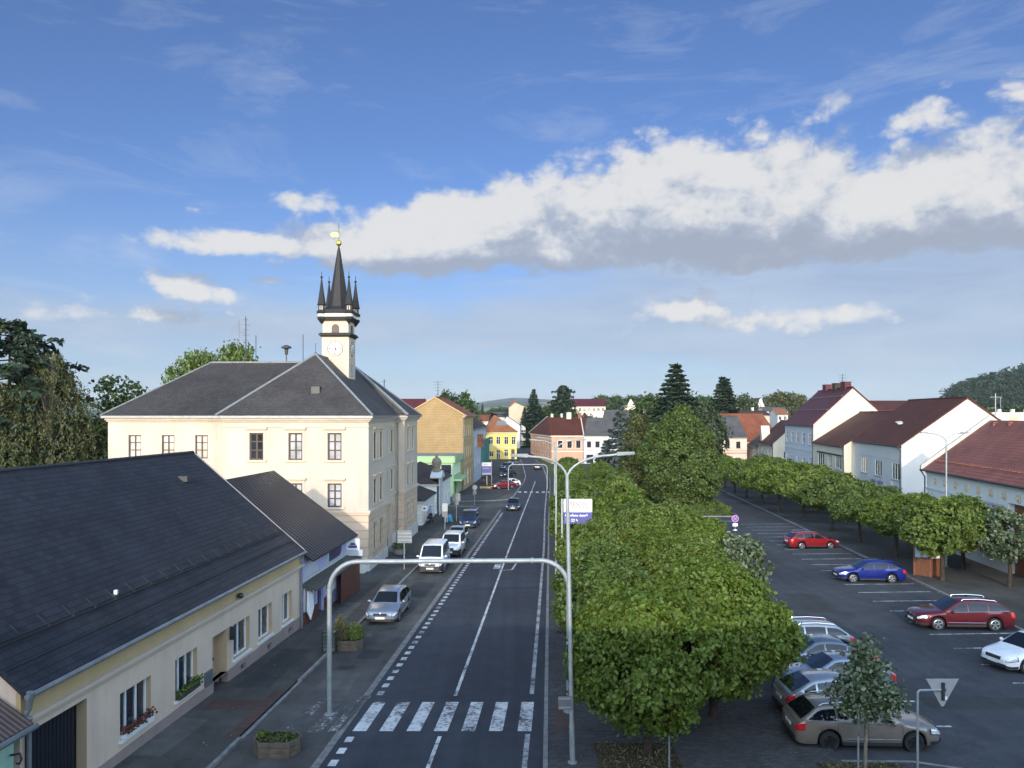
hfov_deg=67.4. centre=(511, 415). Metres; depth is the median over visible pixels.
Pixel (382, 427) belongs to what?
window
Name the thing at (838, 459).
window
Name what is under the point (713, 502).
hedge
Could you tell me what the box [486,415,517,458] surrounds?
corner house
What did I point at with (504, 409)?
leafy tree
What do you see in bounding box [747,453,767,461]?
lime tree
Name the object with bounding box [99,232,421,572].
town hall
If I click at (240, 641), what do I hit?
window
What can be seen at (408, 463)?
window
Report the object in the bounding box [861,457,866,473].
window
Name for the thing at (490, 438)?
window
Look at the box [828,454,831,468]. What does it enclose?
window
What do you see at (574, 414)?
leafy tree
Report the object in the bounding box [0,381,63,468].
birch tree
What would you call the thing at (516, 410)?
house
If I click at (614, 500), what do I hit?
lime tree
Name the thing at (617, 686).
lime tree
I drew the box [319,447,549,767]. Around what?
road
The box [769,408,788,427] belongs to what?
house
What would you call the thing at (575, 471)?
lime tree
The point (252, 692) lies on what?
pavement
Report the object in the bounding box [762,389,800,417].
leafy tree
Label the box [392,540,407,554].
flower tub
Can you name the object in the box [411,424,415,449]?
window
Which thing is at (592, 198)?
sky
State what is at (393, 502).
window
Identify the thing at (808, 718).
car
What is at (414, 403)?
house
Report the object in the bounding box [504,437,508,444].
window
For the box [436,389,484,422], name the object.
leafy tree
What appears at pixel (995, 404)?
roof antenna
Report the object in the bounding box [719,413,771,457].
town house
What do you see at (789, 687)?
car
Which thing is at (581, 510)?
billboard
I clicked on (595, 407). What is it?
house
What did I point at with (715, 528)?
lime tree
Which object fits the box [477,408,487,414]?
leafy tree
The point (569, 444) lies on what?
window
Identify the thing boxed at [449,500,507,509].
side road
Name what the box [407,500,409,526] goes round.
window
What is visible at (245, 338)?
roof mast
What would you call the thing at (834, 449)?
town house
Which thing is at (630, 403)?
house
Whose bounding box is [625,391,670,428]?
leafy tree
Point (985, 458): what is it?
town house
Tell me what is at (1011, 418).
window
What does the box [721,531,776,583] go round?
lime tree
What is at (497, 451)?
window
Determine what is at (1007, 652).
car
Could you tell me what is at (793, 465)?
lime tree
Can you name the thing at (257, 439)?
window
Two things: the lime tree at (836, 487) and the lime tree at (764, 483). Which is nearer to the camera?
the lime tree at (836, 487)
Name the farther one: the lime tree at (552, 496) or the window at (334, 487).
the lime tree at (552, 496)
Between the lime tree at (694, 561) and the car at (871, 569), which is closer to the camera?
the lime tree at (694, 561)
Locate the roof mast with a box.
[239,317,245,361]
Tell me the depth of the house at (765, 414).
243.00 m
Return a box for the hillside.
[976,379,1023,409]
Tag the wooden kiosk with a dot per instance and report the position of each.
(926, 565)
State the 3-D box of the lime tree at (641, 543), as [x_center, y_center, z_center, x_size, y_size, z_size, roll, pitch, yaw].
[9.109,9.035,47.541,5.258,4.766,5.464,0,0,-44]
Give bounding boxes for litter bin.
[322,630,336,652]
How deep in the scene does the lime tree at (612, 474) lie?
96.35 m
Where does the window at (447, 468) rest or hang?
in the shop at (451, 463)
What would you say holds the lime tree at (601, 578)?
on the strip
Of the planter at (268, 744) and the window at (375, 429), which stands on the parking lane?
the planter at (268, 744)
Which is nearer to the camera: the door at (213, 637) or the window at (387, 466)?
the door at (213, 637)
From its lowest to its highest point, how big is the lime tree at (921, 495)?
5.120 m
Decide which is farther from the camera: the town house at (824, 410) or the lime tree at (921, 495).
the town house at (824, 410)
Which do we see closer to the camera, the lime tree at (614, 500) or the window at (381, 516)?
the window at (381, 516)
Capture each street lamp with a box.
[510,452,634,764]
[529,439,585,576]
[537,437,573,494]
[920,432,968,566]
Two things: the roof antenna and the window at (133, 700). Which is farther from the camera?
the roof antenna
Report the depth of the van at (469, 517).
81.46 m
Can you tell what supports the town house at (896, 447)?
on the ground
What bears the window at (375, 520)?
in the town hall
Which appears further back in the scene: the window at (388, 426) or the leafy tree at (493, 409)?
the leafy tree at (493, 409)
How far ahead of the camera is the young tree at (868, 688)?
23.39 m
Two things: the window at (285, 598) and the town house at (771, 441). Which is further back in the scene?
the town house at (771, 441)
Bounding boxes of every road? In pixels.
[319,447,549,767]
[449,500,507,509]
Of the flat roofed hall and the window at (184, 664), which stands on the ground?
the flat roofed hall
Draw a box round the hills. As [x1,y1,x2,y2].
[36,398,555,418]
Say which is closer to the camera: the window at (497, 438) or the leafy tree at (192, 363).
the leafy tree at (192, 363)
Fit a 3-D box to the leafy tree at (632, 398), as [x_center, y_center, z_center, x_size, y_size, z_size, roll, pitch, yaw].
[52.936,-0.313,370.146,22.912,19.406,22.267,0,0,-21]
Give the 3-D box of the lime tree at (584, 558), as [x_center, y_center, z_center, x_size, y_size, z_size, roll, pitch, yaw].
[4.467,8.771,38.369,5.210,5.001,5.137,0,0,12]
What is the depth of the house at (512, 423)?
228.00 m
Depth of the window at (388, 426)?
67.73 m
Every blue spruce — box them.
[594,440,614,466]
[599,405,637,478]
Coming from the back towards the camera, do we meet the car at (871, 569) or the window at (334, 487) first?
the window at (334, 487)
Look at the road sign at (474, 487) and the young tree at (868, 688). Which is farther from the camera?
the road sign at (474, 487)
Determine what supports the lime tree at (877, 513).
on the pavement at (975, 578)
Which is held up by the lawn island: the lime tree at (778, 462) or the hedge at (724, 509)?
the hedge at (724, 509)
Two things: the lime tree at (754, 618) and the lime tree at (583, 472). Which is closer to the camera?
the lime tree at (754, 618)
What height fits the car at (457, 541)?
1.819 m
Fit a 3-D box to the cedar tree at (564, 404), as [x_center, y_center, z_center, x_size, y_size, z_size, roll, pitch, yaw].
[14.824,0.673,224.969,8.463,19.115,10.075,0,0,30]
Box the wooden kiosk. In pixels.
[913,546,939,576]
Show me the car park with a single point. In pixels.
(977, 719)
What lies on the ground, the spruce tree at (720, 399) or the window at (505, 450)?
the spruce tree at (720, 399)
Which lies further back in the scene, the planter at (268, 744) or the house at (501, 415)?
the house at (501, 415)
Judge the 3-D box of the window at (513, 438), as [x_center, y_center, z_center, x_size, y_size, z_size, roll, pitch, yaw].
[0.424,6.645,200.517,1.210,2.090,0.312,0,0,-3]
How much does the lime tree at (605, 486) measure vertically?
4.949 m
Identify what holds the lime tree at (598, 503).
on the strip
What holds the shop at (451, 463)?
on the ground
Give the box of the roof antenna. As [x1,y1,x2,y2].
[995,393,1000,415]
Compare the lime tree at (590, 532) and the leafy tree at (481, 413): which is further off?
the leafy tree at (481, 413)
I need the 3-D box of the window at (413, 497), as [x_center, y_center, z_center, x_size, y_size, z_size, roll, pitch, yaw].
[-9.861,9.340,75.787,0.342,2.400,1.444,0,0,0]
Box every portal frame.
[324,557,568,715]
[507,464,547,489]
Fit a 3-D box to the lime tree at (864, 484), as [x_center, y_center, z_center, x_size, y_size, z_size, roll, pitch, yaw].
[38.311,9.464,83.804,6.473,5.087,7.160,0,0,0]
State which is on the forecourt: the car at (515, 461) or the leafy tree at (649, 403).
the car at (515, 461)
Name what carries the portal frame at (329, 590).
on the parking lane
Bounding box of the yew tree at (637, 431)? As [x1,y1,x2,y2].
[614,412,662,500]
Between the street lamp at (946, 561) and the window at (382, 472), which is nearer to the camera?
the street lamp at (946, 561)
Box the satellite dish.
[996,412,1003,419]
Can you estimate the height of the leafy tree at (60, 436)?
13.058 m
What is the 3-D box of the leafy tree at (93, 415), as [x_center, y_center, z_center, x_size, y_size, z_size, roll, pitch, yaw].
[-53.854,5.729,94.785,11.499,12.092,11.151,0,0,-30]
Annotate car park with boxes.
[705,488,1023,767]
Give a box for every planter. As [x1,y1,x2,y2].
[253,729,301,758]
[333,614,364,651]
[480,476,490,487]
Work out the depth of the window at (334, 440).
56.38 m
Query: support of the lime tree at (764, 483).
on the pavement at (975, 578)
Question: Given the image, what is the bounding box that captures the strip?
[543,477,902,767]
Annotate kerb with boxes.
[239,478,522,761]
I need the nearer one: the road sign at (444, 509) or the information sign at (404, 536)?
the information sign at (404, 536)
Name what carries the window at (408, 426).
in the town hall
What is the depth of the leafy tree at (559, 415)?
217.49 m
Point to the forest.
(989, 385)
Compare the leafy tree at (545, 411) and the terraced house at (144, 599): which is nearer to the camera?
the terraced house at (144, 599)
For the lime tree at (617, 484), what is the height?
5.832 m
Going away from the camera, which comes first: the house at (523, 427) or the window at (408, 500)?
the window at (408, 500)
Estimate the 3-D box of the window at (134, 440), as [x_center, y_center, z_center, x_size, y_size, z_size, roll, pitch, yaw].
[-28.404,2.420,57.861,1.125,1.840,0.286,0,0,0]
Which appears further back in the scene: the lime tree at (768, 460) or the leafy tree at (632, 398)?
the leafy tree at (632, 398)
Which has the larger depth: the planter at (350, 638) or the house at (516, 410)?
the house at (516, 410)
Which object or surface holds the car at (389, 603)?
on the parking lane
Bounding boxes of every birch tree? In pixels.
[0,351,107,467]
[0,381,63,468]
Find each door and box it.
[212,637,213,675]
[317,589,320,610]
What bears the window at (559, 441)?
in the corner house at (554, 429)
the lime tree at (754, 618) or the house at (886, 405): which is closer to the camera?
the lime tree at (754, 618)
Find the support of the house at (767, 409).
on the ground
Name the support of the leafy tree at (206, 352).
on the ground
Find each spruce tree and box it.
[519,389,542,447]
[519,407,530,439]
[645,363,716,480]
[709,376,740,414]
[720,377,739,412]
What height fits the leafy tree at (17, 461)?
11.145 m
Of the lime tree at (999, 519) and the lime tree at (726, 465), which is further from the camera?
the lime tree at (726, 465)
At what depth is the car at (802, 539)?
67.08 m
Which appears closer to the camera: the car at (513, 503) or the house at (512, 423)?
the car at (513, 503)
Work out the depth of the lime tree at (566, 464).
123.87 m
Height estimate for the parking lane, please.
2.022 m
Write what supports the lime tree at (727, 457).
on the pavement at (975, 578)
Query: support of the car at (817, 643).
on the car park
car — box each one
[366,584,410,621]
[442,529,465,555]
[449,525,468,540]
[490,480,515,488]
[499,462,513,468]
[499,469,515,476]
[504,478,520,486]
[505,498,521,510]
[508,459,520,465]
[533,463,541,469]
[763,616,854,645]
[772,668,903,708]
[774,650,896,686]
[781,690,940,751]
[783,530,839,548]
[792,634,879,662]
[832,558,906,582]
[905,594,1015,630]
[980,630,1023,673]
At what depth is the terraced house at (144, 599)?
27.36 m
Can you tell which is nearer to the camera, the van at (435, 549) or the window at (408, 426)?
the van at (435, 549)
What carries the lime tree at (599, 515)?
on the strip
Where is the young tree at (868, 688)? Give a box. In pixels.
[821,632,911,767]
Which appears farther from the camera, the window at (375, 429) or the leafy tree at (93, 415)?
the leafy tree at (93, 415)
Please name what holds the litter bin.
on the pavement at (252, 692)
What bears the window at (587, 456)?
in the town house at (596, 434)
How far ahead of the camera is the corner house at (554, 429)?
192.49 m
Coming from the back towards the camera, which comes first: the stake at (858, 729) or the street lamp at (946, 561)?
the street lamp at (946, 561)
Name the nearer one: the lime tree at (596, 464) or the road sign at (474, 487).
the road sign at (474, 487)
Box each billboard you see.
[482,461,491,483]
[561,499,591,536]
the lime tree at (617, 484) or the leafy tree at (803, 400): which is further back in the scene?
the leafy tree at (803, 400)
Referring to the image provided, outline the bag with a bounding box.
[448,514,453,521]
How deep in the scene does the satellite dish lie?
84.12 m
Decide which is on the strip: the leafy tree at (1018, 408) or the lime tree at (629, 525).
the lime tree at (629, 525)
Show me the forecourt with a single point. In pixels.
(484, 494)
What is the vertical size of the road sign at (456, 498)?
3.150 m
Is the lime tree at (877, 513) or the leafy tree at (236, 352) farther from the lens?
the leafy tree at (236, 352)
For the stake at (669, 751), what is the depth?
23.67 m
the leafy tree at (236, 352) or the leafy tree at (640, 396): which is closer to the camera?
the leafy tree at (236, 352)
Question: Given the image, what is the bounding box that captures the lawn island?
[651,499,736,516]
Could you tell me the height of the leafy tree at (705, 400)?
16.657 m
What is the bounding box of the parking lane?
[215,509,501,767]
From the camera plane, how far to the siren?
63.34 m
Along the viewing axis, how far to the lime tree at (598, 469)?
118.86 m
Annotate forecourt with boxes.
[450,457,522,501]
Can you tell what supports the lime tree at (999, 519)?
on the pavement at (975, 578)
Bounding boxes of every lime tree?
[547,483,610,517]
[547,494,615,538]
[549,480,593,499]
[549,540,652,603]
[549,561,653,636]
[552,466,592,489]
[553,457,583,472]
[553,517,632,563]
[554,510,621,548]
[557,463,582,471]
[557,465,587,477]
[557,476,593,491]
[560,580,743,756]
[587,460,610,476]
[591,465,614,484]
[593,467,618,490]
[598,469,637,490]
[601,475,647,503]
[601,478,644,496]
[605,490,653,509]
[611,498,654,522]
[613,505,667,544]
[622,524,681,566]
[631,559,810,717]
[639,502,699,528]
[643,531,727,588]
[652,513,728,549]
[671,553,748,579]
[715,455,732,487]
[716,457,748,492]
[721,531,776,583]
[725,459,758,497]
[733,463,780,504]
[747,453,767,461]
[750,465,793,511]
[755,456,782,464]
[769,458,791,466]
[772,469,827,520]
[781,460,812,471]
[795,463,832,475]
[796,473,857,530]
[818,470,863,482]
[827,486,878,542]
[849,479,879,490]
[855,493,921,556]
[866,485,904,534]
[886,491,935,520]
[888,496,989,580]
[935,492,1009,568]
[970,505,1023,587]
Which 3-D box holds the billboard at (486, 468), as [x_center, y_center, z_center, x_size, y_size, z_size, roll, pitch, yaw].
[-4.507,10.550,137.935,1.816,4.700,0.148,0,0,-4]
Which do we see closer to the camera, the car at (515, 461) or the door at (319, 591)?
the door at (319, 591)
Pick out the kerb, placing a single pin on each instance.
(504, 496)
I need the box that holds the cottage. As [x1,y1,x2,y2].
[747,435,759,458]
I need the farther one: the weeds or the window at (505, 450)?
the window at (505, 450)
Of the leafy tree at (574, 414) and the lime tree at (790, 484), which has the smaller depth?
the lime tree at (790, 484)
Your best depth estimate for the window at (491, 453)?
200.24 m
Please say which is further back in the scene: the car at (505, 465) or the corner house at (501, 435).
the corner house at (501, 435)
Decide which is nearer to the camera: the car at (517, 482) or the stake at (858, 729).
the stake at (858, 729)
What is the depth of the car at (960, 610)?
40.16 m
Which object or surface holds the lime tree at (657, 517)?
on the strip
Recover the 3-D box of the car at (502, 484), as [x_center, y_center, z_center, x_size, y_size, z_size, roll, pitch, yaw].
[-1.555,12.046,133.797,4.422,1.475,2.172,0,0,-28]
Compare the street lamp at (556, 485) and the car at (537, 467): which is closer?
the street lamp at (556, 485)
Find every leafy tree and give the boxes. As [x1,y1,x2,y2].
[4,432,83,467]
[7,431,69,466]
[52,434,107,463]
[57,374,149,459]
[63,413,95,430]
[160,349,217,383]
[177,347,225,370]
[211,339,261,360]
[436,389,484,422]
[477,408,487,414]
[486,406,500,419]
[498,406,508,417]
[536,405,553,422]
[546,411,573,416]
[571,411,581,416]
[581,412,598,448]
[592,396,616,409]
[598,394,626,409]
[610,395,638,406]
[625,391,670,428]
[627,394,644,400]
[667,391,733,455]
[696,394,714,407]
[734,392,760,409]
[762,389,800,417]
[775,391,807,415]
[980,404,1009,411]
[994,403,1023,411]
[1003,404,1023,411]
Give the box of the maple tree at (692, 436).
[635,401,725,505]
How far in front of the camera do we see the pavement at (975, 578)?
63.66 m
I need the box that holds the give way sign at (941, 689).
[916,679,958,767]
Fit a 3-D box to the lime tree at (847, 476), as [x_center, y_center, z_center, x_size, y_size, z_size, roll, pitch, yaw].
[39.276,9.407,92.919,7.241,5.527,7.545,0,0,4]
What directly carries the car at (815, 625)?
on the car park
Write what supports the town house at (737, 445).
on the ground
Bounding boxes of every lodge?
[417,454,451,514]
[417,485,436,524]
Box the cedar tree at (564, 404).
[546,385,577,416]
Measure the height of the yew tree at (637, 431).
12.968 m
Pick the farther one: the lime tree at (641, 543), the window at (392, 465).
the window at (392, 465)
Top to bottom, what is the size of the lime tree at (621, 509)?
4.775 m
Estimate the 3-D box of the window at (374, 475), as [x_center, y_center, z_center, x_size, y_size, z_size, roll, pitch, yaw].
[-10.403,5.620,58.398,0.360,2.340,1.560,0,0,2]
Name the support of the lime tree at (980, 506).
on the pavement at (975, 578)
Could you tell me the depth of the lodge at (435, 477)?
94.99 m
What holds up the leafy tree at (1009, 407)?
on the ground
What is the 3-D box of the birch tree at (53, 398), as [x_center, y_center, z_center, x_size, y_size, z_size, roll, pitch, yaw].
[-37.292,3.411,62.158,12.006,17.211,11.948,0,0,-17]
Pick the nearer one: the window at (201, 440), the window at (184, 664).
the window at (184, 664)
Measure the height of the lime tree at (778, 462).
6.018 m
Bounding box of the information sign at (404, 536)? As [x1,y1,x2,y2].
[397,530,411,568]
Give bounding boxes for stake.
[668,734,669,767]
[857,710,859,767]
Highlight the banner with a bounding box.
[307,592,313,619]
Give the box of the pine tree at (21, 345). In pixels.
[0,318,94,468]
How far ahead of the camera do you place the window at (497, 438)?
200.34 m
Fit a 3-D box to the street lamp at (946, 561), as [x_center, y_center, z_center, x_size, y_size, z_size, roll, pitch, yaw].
[32.642,6.367,58.000,3.575,10.170,0.300,0,0,0]
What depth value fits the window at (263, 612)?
35.99 m
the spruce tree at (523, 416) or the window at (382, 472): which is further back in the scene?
the spruce tree at (523, 416)
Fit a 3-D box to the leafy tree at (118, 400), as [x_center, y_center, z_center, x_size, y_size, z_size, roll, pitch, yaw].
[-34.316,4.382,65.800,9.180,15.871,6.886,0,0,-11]
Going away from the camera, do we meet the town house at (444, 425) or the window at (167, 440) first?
the window at (167, 440)
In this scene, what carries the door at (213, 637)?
in the terraced house at (144, 599)
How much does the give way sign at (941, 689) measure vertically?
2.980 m
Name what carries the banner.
hanging from the shop at (320, 535)
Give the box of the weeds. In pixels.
[598,739,899,767]
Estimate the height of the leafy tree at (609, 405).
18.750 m
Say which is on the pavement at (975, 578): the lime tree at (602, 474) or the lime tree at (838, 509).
the lime tree at (838, 509)
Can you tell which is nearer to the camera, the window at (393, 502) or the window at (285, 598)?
the window at (285, 598)
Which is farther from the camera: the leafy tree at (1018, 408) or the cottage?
the leafy tree at (1018, 408)
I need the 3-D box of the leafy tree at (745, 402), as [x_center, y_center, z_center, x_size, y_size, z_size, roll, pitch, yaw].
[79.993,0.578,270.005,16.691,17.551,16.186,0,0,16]
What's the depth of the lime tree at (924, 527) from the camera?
51.41 m
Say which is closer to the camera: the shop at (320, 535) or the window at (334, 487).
the shop at (320, 535)
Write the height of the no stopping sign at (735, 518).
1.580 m
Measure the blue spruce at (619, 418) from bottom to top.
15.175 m
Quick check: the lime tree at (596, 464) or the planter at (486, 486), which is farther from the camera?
the planter at (486, 486)
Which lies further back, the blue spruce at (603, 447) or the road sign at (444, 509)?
the blue spruce at (603, 447)
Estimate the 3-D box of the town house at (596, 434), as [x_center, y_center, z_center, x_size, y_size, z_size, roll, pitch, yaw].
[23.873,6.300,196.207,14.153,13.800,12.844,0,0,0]
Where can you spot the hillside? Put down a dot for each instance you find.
(1005, 397)
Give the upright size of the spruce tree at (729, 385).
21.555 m
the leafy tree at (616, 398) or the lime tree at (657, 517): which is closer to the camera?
the lime tree at (657, 517)
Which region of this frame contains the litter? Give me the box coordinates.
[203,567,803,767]
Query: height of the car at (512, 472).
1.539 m
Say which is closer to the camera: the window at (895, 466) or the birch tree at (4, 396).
the birch tree at (4, 396)
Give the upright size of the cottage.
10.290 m
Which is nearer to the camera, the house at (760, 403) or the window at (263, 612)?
the window at (263, 612)
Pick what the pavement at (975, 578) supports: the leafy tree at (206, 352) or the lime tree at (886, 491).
the lime tree at (886, 491)
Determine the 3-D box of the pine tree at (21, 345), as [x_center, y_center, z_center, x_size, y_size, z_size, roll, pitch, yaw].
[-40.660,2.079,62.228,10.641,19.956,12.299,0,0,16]
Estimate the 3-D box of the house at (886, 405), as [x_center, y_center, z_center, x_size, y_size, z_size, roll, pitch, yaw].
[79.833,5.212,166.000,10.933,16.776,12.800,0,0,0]
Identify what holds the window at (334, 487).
in the town hall
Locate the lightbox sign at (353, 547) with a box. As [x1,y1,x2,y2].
[346,539,362,555]
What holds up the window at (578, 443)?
in the corner house at (554, 429)
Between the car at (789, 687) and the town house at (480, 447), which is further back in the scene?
the town house at (480, 447)
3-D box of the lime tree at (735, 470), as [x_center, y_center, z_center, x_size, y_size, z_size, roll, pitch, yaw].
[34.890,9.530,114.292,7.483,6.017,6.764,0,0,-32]
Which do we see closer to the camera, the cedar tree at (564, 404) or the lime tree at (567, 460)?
the lime tree at (567, 460)
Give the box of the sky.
[0,0,1023,405]
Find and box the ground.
[418,446,591,529]
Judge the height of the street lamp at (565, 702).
9.720 m
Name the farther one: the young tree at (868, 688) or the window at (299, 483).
the window at (299, 483)
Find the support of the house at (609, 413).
on the ground
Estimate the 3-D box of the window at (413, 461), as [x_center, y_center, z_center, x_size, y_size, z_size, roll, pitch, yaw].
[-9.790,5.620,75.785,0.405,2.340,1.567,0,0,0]
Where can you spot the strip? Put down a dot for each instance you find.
(728, 735)
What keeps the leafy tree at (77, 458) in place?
on the ground
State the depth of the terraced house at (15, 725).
19.28 m
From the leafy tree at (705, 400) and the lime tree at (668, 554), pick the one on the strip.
the lime tree at (668, 554)
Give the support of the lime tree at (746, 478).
on the pavement at (975, 578)
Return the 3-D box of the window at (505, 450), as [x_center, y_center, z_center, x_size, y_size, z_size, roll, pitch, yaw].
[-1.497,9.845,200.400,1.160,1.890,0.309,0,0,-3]
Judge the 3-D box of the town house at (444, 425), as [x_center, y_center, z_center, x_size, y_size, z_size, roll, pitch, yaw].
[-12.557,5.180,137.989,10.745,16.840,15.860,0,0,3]
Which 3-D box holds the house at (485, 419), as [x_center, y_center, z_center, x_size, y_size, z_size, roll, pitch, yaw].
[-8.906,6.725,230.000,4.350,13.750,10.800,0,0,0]
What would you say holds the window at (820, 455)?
in the town house at (834, 449)
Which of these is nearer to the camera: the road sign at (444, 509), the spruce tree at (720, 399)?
the road sign at (444, 509)
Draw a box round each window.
[119,678,154,744]
[129,435,140,456]
[162,435,173,452]
[174,650,200,704]
[196,435,208,459]
[233,618,251,662]
[245,427,266,461]
[258,604,273,644]
[282,592,293,627]
[284,427,305,461]
[284,478,305,493]
[323,427,344,461]
[323,478,344,508]
[373,427,379,460]
[373,473,379,505]
[373,519,377,552]
[379,426,385,458]
[379,471,385,501]
[379,515,383,547]
[387,425,390,454]
[387,466,390,492]
[390,425,395,453]
[390,464,395,490]
[392,502,393,529]
[407,425,411,451]
[407,461,411,486]
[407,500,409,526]
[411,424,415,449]
[411,460,415,484]
[411,497,414,522]
[441,464,451,473]
[489,437,492,444]
[489,451,493,456]
[496,437,500,444]
[496,450,499,458]
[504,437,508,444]
[504,449,508,456]
[511,437,515,444]
[557,440,562,448]
[566,440,571,448]
[576,441,580,447]
[586,455,592,462]
[817,453,823,464]
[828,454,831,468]
[835,456,841,470]
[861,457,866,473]
[874,460,881,476]
[891,462,898,480]
[1010,417,1017,420]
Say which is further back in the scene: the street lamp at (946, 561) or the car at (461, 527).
the car at (461, 527)
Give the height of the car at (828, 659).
1.475 m
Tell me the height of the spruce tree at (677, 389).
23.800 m
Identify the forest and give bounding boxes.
[939,363,1023,408]
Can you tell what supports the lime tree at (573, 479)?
on the strip
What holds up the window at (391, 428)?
in the town hall
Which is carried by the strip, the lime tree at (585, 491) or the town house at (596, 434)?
the lime tree at (585, 491)
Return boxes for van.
[416,539,449,572]
[459,509,479,527]
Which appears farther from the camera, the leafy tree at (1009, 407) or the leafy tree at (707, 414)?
the leafy tree at (1009, 407)
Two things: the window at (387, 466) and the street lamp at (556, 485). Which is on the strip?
the street lamp at (556, 485)
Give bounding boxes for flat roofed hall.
[990,409,1023,420]
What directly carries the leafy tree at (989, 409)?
on the ground
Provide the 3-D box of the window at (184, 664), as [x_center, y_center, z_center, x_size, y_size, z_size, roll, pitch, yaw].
[-12.100,9.580,28.388,0.454,1.560,1.808,0,0,0]
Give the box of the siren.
[281,345,290,360]
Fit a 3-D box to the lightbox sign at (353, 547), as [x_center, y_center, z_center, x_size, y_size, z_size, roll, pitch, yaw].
[-10.052,8.395,48.907,1.120,1.070,0.320,0,0,0]
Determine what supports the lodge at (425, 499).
on the ground
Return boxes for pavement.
[113,505,478,767]
[716,480,1023,630]
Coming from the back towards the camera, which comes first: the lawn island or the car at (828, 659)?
the lawn island
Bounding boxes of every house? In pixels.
[0,451,306,767]
[0,699,39,767]
[402,399,425,407]
[414,396,476,489]
[473,417,488,482]
[479,415,489,424]
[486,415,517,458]
[490,412,506,419]
[503,416,520,447]
[508,400,526,423]
[520,424,526,445]
[528,412,586,463]
[571,399,605,417]
[578,413,627,463]
[603,410,632,417]
[624,399,635,409]
[706,416,746,459]
[716,407,769,423]
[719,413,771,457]
[753,398,764,406]
[756,420,785,458]
[758,407,787,412]
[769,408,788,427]
[782,382,879,464]
[811,411,892,477]
[851,396,999,495]
[870,401,906,410]
[919,415,1023,576]
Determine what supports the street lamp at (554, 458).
on the strip
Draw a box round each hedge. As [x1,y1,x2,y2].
[680,504,731,514]
[702,497,723,505]
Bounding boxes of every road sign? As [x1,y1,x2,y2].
[442,503,447,516]
[452,493,459,520]
[472,485,476,504]
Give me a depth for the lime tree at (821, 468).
101.14 m
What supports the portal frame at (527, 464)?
on the forecourt
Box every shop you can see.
[226,471,361,624]
[417,453,468,496]
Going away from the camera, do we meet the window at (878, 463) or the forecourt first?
the window at (878, 463)
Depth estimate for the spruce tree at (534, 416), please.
230.81 m
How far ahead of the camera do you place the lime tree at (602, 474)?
107.62 m
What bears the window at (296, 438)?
in the town hall
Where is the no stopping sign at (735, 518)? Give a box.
[732,515,738,530]

